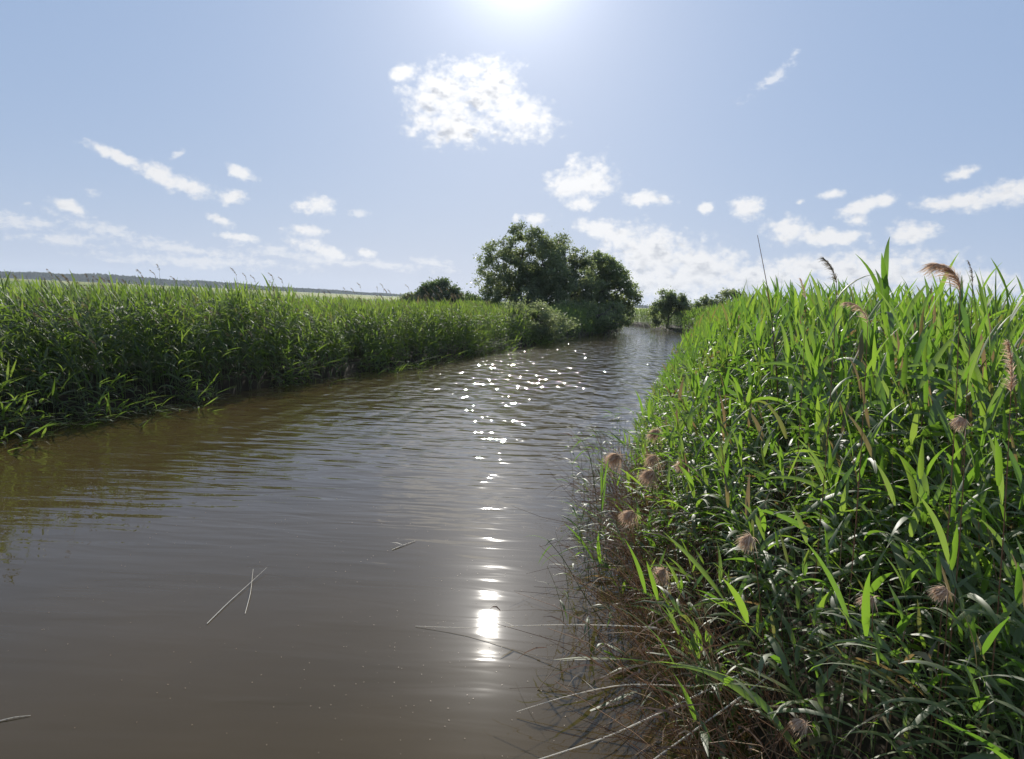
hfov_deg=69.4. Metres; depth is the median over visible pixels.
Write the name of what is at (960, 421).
plume reed
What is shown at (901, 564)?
reed
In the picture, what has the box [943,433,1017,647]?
reed
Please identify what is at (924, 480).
reed
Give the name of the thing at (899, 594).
reed
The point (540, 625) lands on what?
bent stalk
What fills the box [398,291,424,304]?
round bush
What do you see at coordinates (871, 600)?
plume reed
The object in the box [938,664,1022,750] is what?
reed
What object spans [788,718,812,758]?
plume reed
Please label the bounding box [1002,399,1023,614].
reed
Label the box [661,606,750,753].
reed
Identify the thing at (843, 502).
reed
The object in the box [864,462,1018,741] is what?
reed
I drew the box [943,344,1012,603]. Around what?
reed
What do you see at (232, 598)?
floating stalk
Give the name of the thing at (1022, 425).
reed
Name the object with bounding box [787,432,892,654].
reed
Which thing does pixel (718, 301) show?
bank willow
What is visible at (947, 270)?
plume reed
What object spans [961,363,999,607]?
reed
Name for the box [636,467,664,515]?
plume reed
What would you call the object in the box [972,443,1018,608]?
reed
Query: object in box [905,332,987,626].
reed
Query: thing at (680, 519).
reed
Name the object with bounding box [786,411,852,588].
reed
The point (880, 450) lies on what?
reed
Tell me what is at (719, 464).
reed
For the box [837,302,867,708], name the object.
plume reed
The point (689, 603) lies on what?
reed
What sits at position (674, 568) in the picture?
reed
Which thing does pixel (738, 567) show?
reed
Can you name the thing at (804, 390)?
reed
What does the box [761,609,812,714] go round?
reed
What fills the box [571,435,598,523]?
drooping shoot
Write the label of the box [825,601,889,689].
reed
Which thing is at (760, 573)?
reed
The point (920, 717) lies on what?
reed
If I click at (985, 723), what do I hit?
reed
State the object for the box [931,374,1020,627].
reed
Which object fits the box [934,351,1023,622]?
reed
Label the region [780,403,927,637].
reed
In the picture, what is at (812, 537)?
reed
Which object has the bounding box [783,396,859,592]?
reed
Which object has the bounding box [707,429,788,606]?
reed
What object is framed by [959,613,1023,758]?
reed
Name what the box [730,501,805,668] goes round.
reed
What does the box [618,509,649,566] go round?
plume reed
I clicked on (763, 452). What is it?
reed
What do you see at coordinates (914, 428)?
reed
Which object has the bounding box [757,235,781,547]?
bare stalk
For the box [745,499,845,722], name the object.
reed
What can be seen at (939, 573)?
reed
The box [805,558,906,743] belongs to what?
reed
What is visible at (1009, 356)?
plume reed
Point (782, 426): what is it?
reed
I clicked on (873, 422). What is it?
reed
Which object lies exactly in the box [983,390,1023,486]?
reed
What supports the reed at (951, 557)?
on the ground
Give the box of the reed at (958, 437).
[903,352,1023,663]
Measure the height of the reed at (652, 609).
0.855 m
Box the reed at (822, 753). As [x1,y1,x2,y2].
[796,717,834,758]
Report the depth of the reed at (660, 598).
5.23 m
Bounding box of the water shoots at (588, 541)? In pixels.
[540,404,633,671]
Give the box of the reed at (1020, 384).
[1003,339,1023,549]
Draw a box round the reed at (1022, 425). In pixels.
[976,333,1023,616]
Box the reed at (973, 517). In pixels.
[951,452,992,703]
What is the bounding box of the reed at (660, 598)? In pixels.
[635,577,719,651]
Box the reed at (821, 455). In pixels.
[777,397,897,608]
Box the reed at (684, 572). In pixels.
[657,557,732,655]
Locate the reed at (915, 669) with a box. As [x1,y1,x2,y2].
[859,634,962,758]
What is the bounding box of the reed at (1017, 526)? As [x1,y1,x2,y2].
[990,431,1023,539]
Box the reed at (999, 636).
[966,607,1023,728]
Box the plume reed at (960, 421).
[936,415,969,753]
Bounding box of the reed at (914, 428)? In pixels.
[861,372,1021,653]
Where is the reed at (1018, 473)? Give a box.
[925,439,1023,684]
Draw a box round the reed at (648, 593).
[629,557,701,635]
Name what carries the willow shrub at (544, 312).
on the ground
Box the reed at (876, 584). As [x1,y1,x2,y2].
[820,571,924,719]
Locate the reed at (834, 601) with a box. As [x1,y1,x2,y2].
[795,516,907,725]
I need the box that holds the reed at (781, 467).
[751,442,801,619]
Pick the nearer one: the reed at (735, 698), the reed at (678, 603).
the reed at (735, 698)
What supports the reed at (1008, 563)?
on the ground
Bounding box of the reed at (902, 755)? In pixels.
[867,706,915,758]
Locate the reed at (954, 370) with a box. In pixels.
[898,268,1023,635]
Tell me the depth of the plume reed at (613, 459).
7.90 m
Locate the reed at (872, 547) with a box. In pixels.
[838,496,902,618]
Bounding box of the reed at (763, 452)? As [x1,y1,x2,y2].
[731,430,778,584]
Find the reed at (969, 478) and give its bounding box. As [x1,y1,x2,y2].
[856,429,992,669]
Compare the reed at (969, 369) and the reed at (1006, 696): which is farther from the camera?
the reed at (969, 369)
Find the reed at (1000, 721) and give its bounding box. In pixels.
[955,627,1022,745]
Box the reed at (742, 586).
[701,563,770,709]
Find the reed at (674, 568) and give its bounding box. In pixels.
[643,538,732,639]
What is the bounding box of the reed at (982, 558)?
[907,460,1023,743]
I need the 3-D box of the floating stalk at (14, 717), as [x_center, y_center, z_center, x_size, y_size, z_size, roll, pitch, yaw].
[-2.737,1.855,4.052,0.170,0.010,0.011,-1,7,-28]
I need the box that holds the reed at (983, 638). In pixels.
[939,599,1018,749]
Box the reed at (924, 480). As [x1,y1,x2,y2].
[888,447,949,694]
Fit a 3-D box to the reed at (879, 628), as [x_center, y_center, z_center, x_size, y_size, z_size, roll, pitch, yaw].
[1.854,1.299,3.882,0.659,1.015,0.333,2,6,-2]
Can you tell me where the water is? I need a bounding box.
[0,325,766,758]
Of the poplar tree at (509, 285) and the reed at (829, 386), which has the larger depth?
the poplar tree at (509, 285)
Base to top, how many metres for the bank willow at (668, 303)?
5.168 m
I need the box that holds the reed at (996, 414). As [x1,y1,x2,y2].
[951,379,1023,606]
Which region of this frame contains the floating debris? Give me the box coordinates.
[5,497,599,752]
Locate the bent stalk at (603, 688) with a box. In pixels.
[517,681,692,711]
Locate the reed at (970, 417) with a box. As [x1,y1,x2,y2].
[880,389,1007,581]
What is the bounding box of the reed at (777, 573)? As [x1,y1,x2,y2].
[721,489,826,645]
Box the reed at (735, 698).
[705,651,763,736]
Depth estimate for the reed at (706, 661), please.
4.29 m
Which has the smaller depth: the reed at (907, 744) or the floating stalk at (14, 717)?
the reed at (907, 744)
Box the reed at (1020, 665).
[960,609,1023,754]
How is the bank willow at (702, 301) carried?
on the ground
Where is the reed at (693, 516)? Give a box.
[663,469,719,592]
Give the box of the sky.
[0,0,1023,312]
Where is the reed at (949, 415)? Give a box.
[897,326,1023,627]
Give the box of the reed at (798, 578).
[774,525,842,702]
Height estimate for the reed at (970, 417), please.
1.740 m
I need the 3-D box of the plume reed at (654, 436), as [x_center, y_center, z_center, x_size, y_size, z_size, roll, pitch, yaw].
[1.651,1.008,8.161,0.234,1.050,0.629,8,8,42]
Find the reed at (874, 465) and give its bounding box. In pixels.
[818,399,927,668]
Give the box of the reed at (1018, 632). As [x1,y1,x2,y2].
[991,599,1023,723]
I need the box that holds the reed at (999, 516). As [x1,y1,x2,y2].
[991,493,1020,614]
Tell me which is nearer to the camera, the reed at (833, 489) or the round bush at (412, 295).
the reed at (833, 489)
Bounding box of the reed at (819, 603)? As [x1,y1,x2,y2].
[781,585,838,740]
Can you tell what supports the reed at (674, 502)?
on the ground
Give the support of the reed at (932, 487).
on the ground
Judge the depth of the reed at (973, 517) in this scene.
3.97 m
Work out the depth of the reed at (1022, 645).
3.60 m
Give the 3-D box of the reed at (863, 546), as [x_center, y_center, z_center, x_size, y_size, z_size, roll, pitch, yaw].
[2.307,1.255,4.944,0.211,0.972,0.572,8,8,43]
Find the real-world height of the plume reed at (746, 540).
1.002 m
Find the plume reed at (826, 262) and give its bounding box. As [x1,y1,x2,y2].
[791,257,874,666]
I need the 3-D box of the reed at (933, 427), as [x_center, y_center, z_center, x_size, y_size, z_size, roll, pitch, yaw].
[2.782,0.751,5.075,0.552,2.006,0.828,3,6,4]
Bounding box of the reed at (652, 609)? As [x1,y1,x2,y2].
[631,589,706,661]
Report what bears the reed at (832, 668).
on the ground
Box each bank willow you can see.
[644,286,692,327]
[686,293,709,317]
[700,287,747,311]
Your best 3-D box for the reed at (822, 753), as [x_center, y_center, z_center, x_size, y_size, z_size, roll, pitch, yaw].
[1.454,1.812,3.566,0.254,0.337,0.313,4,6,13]
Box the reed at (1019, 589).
[970,553,1023,688]
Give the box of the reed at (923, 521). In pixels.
[873,467,965,692]
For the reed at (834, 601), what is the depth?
3.80 m
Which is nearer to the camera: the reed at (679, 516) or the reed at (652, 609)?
the reed at (652, 609)
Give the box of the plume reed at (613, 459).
[602,447,632,508]
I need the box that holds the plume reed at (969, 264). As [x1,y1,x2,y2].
[945,260,973,653]
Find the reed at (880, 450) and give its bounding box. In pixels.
[849,365,919,605]
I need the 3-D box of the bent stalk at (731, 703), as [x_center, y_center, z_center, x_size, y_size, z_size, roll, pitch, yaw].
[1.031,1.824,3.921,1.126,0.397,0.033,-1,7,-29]
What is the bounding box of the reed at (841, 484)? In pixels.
[786,438,891,674]
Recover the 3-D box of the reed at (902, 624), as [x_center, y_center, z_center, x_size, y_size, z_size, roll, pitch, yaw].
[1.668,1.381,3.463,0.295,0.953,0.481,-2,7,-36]
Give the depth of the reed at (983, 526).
3.79 m
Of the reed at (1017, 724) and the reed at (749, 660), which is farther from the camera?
the reed at (749, 660)
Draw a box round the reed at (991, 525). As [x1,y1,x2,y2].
[931,428,1023,628]
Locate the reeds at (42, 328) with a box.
[0,266,699,450]
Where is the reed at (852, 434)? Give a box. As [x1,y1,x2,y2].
[800,383,873,585]
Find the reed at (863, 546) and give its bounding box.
[830,504,873,630]
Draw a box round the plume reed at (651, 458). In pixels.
[643,452,664,532]
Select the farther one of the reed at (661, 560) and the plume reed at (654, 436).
the plume reed at (654, 436)
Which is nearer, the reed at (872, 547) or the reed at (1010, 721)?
the reed at (1010, 721)
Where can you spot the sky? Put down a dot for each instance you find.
(313, 144)
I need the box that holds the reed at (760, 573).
[720,520,790,621]
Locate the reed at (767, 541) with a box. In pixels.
[725,498,831,648]
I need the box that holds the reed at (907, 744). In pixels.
[844,663,962,758]
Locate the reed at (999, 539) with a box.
[970,517,1023,694]
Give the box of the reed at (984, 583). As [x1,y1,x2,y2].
[925,531,1023,737]
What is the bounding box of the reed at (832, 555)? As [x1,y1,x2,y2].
[801,510,865,591]
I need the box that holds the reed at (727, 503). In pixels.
[713,468,768,618]
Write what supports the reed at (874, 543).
on the ground
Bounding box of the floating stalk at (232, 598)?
[207,569,264,623]
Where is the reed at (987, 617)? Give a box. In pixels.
[951,603,1022,738]
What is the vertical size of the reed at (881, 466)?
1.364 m
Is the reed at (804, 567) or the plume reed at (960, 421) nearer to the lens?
the plume reed at (960, 421)
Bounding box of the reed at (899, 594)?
[892,446,1003,602]
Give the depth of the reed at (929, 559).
3.99 m
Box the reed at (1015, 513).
[1006,511,1023,672]
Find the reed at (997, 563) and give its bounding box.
[958,473,1023,652]
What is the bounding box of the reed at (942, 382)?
[892,300,1022,611]
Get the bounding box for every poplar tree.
[466,219,579,307]
[534,228,607,312]
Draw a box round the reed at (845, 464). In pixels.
[815,386,867,577]
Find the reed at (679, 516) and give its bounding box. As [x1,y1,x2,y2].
[651,464,706,566]
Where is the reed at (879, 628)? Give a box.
[815,528,938,720]
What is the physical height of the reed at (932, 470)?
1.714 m
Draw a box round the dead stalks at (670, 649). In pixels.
[493,418,894,758]
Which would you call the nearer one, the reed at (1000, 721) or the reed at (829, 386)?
the reed at (1000, 721)
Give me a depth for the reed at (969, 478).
4.07 m
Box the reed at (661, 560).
[630,547,670,621]
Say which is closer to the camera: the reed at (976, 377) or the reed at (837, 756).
the reed at (837, 756)
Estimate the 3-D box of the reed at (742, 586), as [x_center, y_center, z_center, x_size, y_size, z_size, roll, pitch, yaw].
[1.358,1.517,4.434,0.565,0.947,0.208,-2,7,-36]
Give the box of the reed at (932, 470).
[820,389,966,599]
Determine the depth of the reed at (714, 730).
4.13 m
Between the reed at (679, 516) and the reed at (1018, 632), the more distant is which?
the reed at (679, 516)
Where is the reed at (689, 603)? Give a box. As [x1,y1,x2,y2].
[664,560,707,658]
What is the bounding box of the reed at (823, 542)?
[767,448,870,669]
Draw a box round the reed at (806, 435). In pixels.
[794,417,854,587]
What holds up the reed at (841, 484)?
on the ground
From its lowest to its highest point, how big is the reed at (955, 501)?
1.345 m
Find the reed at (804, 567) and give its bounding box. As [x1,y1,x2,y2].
[770,550,829,687]
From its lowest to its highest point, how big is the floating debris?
0.002 m
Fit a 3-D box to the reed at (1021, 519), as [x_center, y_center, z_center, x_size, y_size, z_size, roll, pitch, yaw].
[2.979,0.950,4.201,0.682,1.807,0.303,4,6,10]
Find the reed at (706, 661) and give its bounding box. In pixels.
[695,630,718,727]
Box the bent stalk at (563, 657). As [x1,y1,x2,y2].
[537,621,597,690]
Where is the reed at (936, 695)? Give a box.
[894,636,975,745]
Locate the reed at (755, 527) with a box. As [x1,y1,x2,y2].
[704,467,777,627]
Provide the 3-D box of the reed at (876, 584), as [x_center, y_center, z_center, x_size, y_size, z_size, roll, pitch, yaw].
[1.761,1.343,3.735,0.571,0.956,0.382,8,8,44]
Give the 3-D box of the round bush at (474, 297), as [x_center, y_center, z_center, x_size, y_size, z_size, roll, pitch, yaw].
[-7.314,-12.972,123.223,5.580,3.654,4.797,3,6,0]
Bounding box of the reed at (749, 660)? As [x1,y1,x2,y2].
[718,638,805,756]
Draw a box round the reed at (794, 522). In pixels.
[752,445,893,679]
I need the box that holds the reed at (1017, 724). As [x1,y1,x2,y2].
[980,571,1023,727]
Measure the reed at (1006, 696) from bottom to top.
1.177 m
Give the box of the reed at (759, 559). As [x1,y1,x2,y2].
[703,483,786,633]
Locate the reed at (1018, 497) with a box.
[980,437,1023,580]
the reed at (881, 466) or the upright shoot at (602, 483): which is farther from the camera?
the upright shoot at (602, 483)
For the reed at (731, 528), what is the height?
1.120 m
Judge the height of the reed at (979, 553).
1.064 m
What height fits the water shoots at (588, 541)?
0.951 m
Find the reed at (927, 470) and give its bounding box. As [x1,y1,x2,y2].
[859,440,987,670]
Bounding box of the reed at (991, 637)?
[873,603,1023,758]
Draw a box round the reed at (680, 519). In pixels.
[644,474,696,576]
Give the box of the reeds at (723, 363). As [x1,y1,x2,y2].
[556,237,1023,758]
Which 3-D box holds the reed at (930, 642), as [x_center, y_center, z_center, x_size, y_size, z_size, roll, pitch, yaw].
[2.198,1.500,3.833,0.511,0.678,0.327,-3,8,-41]
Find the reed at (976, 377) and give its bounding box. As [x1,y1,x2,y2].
[945,335,1013,627]
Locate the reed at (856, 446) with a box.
[790,381,909,617]
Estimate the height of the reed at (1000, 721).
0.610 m
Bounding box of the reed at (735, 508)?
[690,449,757,595]
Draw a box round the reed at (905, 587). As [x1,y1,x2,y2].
[846,555,962,740]
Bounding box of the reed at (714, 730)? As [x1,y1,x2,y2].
[666,681,757,750]
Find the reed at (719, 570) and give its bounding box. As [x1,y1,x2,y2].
[703,541,804,695]
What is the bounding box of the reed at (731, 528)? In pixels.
[696,475,756,614]
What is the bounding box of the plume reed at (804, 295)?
[785,278,806,593]
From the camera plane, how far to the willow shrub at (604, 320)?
62.13 m
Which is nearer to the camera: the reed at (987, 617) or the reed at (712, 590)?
the reed at (987, 617)
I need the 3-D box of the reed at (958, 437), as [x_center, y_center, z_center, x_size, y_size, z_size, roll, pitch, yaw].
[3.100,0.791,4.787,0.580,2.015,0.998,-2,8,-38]
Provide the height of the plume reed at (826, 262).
2.432 m
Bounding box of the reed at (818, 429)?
[804,404,861,571]
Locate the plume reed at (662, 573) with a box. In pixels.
[652,565,677,623]
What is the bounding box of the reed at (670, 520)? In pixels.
[639,511,694,590]
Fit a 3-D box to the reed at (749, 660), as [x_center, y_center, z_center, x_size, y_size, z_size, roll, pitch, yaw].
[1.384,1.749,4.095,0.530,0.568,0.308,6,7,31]
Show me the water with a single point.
(318, 499)
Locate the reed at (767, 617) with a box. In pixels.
[714,603,815,736]
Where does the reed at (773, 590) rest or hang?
on the ground
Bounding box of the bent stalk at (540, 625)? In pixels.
[419,620,656,627]
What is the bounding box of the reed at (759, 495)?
[716,414,792,566]
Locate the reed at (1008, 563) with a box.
[928,425,1023,707]
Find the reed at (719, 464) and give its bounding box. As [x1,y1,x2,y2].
[697,432,747,579]
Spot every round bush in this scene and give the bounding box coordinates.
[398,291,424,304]
[414,277,471,303]
[461,291,481,301]
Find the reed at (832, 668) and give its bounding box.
[807,654,881,755]
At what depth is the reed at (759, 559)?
5.07 m
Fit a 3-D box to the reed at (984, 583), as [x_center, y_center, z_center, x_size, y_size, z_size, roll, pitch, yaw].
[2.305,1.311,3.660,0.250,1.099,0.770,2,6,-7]
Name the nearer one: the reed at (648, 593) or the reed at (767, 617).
the reed at (767, 617)
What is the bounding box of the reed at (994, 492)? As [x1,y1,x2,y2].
[955,415,1001,647]
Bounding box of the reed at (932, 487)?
[908,428,979,679]
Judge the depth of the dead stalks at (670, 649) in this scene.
4.51 m
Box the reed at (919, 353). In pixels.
[854,291,949,611]
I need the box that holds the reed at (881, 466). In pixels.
[869,454,941,650]
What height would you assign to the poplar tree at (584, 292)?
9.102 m
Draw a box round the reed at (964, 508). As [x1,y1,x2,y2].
[897,486,994,720]
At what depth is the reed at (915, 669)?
3.47 m
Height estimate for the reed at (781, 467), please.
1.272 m
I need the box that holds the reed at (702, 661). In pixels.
[675,618,736,743]
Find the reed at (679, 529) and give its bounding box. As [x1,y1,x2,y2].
[646,495,687,596]
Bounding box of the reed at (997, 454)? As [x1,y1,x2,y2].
[945,433,1023,757]
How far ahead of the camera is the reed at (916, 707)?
3.45 m
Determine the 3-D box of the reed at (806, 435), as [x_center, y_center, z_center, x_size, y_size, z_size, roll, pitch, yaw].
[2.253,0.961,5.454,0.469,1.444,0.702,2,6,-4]
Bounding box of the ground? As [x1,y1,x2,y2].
[0,278,1023,758]
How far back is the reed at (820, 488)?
4.49 m
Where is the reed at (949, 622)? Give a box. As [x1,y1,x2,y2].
[897,600,967,728]
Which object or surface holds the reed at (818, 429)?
on the ground
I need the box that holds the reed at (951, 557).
[886,491,1012,754]
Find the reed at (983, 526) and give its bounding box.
[980,503,1023,674]
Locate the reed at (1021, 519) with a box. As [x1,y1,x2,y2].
[982,476,1023,639]
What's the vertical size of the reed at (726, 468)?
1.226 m
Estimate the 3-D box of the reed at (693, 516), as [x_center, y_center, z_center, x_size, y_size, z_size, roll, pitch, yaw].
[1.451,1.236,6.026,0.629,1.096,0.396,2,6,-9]
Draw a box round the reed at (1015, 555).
[932,498,1023,707]
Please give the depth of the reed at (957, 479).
4.16 m
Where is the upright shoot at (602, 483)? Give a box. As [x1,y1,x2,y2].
[598,458,608,573]
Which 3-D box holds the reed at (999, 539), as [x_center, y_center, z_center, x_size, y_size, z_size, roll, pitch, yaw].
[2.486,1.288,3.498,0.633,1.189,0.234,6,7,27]
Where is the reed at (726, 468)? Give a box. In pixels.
[684,451,768,609]
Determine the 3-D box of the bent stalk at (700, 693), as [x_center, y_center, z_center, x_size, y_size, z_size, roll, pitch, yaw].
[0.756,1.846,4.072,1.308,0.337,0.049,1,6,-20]
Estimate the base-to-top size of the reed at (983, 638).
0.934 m
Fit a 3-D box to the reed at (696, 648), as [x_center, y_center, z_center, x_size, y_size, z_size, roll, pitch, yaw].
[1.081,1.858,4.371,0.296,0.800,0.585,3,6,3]
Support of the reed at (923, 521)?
on the ground
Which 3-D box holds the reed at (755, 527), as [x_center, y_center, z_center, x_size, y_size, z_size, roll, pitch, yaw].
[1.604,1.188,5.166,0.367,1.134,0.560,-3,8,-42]
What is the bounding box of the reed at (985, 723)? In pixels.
[935,701,1004,754]
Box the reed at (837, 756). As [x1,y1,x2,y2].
[791,724,860,758]
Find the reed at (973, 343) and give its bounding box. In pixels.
[885,295,993,599]
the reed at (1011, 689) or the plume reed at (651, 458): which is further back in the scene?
the plume reed at (651, 458)
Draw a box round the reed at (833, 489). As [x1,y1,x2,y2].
[800,451,866,618]
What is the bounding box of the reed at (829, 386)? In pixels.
[798,361,881,571]
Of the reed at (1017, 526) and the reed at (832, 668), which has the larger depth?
the reed at (1017, 526)
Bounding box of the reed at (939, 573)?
[932,549,1004,748]
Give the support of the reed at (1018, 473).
on the ground
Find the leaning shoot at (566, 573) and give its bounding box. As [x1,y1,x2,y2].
[526,533,603,623]
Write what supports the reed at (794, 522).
on the ground
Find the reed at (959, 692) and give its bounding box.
[899,546,1021,748]
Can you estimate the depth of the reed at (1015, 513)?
3.88 m
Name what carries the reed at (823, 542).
on the ground
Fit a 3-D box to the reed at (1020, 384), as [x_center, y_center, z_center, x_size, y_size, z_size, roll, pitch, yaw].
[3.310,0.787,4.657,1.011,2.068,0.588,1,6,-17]
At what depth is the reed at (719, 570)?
4.30 m
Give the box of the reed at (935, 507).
[878,437,1010,651]
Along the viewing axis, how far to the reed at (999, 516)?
4.47 m
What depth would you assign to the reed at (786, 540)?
4.96 m
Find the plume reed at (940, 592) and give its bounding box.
[926,584,957,758]
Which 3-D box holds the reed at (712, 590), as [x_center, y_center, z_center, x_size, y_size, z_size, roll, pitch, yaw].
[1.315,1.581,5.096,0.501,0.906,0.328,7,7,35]
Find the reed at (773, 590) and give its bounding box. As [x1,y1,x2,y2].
[717,509,824,686]
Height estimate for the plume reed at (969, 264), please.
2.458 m
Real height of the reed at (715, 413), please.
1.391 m
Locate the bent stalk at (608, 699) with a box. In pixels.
[585,663,629,736]
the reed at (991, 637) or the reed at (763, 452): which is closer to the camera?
the reed at (991, 637)
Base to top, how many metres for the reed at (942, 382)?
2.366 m
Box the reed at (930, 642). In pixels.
[897,599,972,734]
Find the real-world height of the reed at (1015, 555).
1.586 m
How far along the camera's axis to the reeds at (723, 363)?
6.69 m
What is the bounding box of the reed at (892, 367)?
[882,326,949,604]
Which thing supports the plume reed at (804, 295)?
on the ground
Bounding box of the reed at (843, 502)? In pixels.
[794,452,929,677]
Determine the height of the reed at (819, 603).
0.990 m
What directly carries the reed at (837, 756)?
on the ground
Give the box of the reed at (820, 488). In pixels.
[762,421,899,654]
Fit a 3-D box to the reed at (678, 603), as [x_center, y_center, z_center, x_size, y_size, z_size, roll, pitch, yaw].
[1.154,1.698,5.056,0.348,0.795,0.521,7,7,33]
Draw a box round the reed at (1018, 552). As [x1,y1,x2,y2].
[990,528,1023,612]
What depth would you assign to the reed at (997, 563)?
4.13 m
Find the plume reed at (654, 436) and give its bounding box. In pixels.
[645,427,666,493]
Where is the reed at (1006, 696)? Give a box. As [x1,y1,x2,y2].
[942,591,1023,753]
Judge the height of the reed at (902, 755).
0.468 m
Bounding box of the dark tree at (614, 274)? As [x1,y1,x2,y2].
[577,250,644,327]
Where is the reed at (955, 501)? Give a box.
[894,475,1018,709]
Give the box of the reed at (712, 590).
[670,540,738,651]
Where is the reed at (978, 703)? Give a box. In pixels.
[902,663,1013,758]
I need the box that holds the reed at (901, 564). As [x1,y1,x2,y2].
[880,439,950,689]
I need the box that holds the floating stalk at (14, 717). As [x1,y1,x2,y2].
[0,715,30,720]
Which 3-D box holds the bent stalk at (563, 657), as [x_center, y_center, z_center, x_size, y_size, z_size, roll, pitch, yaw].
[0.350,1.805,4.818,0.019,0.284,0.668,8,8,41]
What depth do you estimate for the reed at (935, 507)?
4.29 m
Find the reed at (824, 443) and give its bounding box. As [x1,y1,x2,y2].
[793,403,852,587]
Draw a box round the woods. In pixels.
[0,271,649,307]
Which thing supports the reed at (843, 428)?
on the ground
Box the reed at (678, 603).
[654,573,704,659]
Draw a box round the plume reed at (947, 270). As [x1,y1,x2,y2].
[917,262,963,736]
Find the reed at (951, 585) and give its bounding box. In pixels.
[906,560,972,723]
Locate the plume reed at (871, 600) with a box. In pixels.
[855,594,878,758]
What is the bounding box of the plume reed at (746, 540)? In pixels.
[735,533,764,698]
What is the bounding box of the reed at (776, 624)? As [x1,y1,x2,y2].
[751,590,819,689]
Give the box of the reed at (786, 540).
[734,469,826,622]
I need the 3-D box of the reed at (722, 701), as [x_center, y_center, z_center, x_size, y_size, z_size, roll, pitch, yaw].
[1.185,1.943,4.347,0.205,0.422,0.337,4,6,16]
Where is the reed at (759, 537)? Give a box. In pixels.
[715,473,811,657]
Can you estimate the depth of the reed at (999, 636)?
3.52 m
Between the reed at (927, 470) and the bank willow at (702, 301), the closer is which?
the reed at (927, 470)
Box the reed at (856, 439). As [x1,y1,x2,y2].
[800,430,878,594]
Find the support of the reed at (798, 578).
on the ground
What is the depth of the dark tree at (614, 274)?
69.62 m
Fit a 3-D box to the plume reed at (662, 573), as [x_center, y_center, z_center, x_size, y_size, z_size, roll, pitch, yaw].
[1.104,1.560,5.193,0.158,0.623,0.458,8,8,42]
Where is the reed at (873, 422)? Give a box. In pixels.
[845,334,886,622]
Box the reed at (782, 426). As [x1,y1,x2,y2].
[754,394,821,587]
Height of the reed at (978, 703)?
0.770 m
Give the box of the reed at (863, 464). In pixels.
[797,448,899,626]
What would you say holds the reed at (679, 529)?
on the ground
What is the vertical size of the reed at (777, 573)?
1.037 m
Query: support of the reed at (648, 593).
on the ground
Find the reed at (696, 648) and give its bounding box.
[681,626,712,725]
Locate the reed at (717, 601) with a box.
[690,571,767,668]
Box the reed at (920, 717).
[808,609,965,758]
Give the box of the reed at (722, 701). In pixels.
[704,684,730,737]
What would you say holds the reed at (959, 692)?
on the ground
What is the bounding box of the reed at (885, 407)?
[832,384,896,567]
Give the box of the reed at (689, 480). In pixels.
[673,465,719,613]
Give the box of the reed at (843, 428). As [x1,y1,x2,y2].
[800,383,917,587]
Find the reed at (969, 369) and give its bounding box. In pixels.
[893,335,993,619]
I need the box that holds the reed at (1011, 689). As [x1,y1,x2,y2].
[951,538,1023,749]
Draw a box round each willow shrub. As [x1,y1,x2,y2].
[499,297,579,341]
[553,297,633,334]
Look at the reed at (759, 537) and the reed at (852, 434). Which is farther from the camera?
the reed at (852, 434)
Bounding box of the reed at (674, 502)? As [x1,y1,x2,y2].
[652,458,728,586]
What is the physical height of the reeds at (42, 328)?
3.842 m
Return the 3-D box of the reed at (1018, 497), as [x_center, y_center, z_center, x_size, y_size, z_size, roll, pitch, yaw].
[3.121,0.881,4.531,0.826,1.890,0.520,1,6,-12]
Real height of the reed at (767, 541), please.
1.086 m
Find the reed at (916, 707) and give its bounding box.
[880,669,925,758]
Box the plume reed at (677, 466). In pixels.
[671,458,693,547]
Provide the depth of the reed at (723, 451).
5.66 m
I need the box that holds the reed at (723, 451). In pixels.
[693,431,738,576]
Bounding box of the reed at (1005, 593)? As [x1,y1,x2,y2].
[988,592,1023,721]
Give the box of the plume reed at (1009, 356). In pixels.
[983,339,1018,750]
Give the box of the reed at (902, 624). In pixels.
[830,582,932,757]
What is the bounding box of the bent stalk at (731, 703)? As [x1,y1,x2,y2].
[654,666,781,758]
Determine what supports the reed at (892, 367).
on the ground
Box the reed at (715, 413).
[705,400,770,567]
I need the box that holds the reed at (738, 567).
[722,562,742,626]
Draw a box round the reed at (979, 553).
[941,543,1004,715]
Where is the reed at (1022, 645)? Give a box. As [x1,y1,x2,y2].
[996,616,1023,716]
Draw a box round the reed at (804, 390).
[755,314,861,577]
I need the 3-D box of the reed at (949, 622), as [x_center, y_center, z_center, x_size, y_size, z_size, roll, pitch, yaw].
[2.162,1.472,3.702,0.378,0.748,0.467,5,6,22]
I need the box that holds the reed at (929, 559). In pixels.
[879,475,965,688]
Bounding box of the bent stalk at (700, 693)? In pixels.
[540,670,747,758]
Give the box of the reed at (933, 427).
[883,345,956,623]
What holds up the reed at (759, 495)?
on the ground
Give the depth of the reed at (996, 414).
4.51 m
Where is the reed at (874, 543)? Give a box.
[825,422,900,617]
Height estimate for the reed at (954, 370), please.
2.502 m
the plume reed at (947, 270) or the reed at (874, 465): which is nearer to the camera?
the plume reed at (947, 270)
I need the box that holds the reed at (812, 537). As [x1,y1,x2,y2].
[755,445,832,615]
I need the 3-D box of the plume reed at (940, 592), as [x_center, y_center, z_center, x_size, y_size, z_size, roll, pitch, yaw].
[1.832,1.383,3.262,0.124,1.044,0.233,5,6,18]
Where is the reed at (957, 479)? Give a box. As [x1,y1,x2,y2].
[925,448,999,664]
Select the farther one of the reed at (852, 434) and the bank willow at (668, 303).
the bank willow at (668, 303)
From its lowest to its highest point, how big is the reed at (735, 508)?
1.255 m

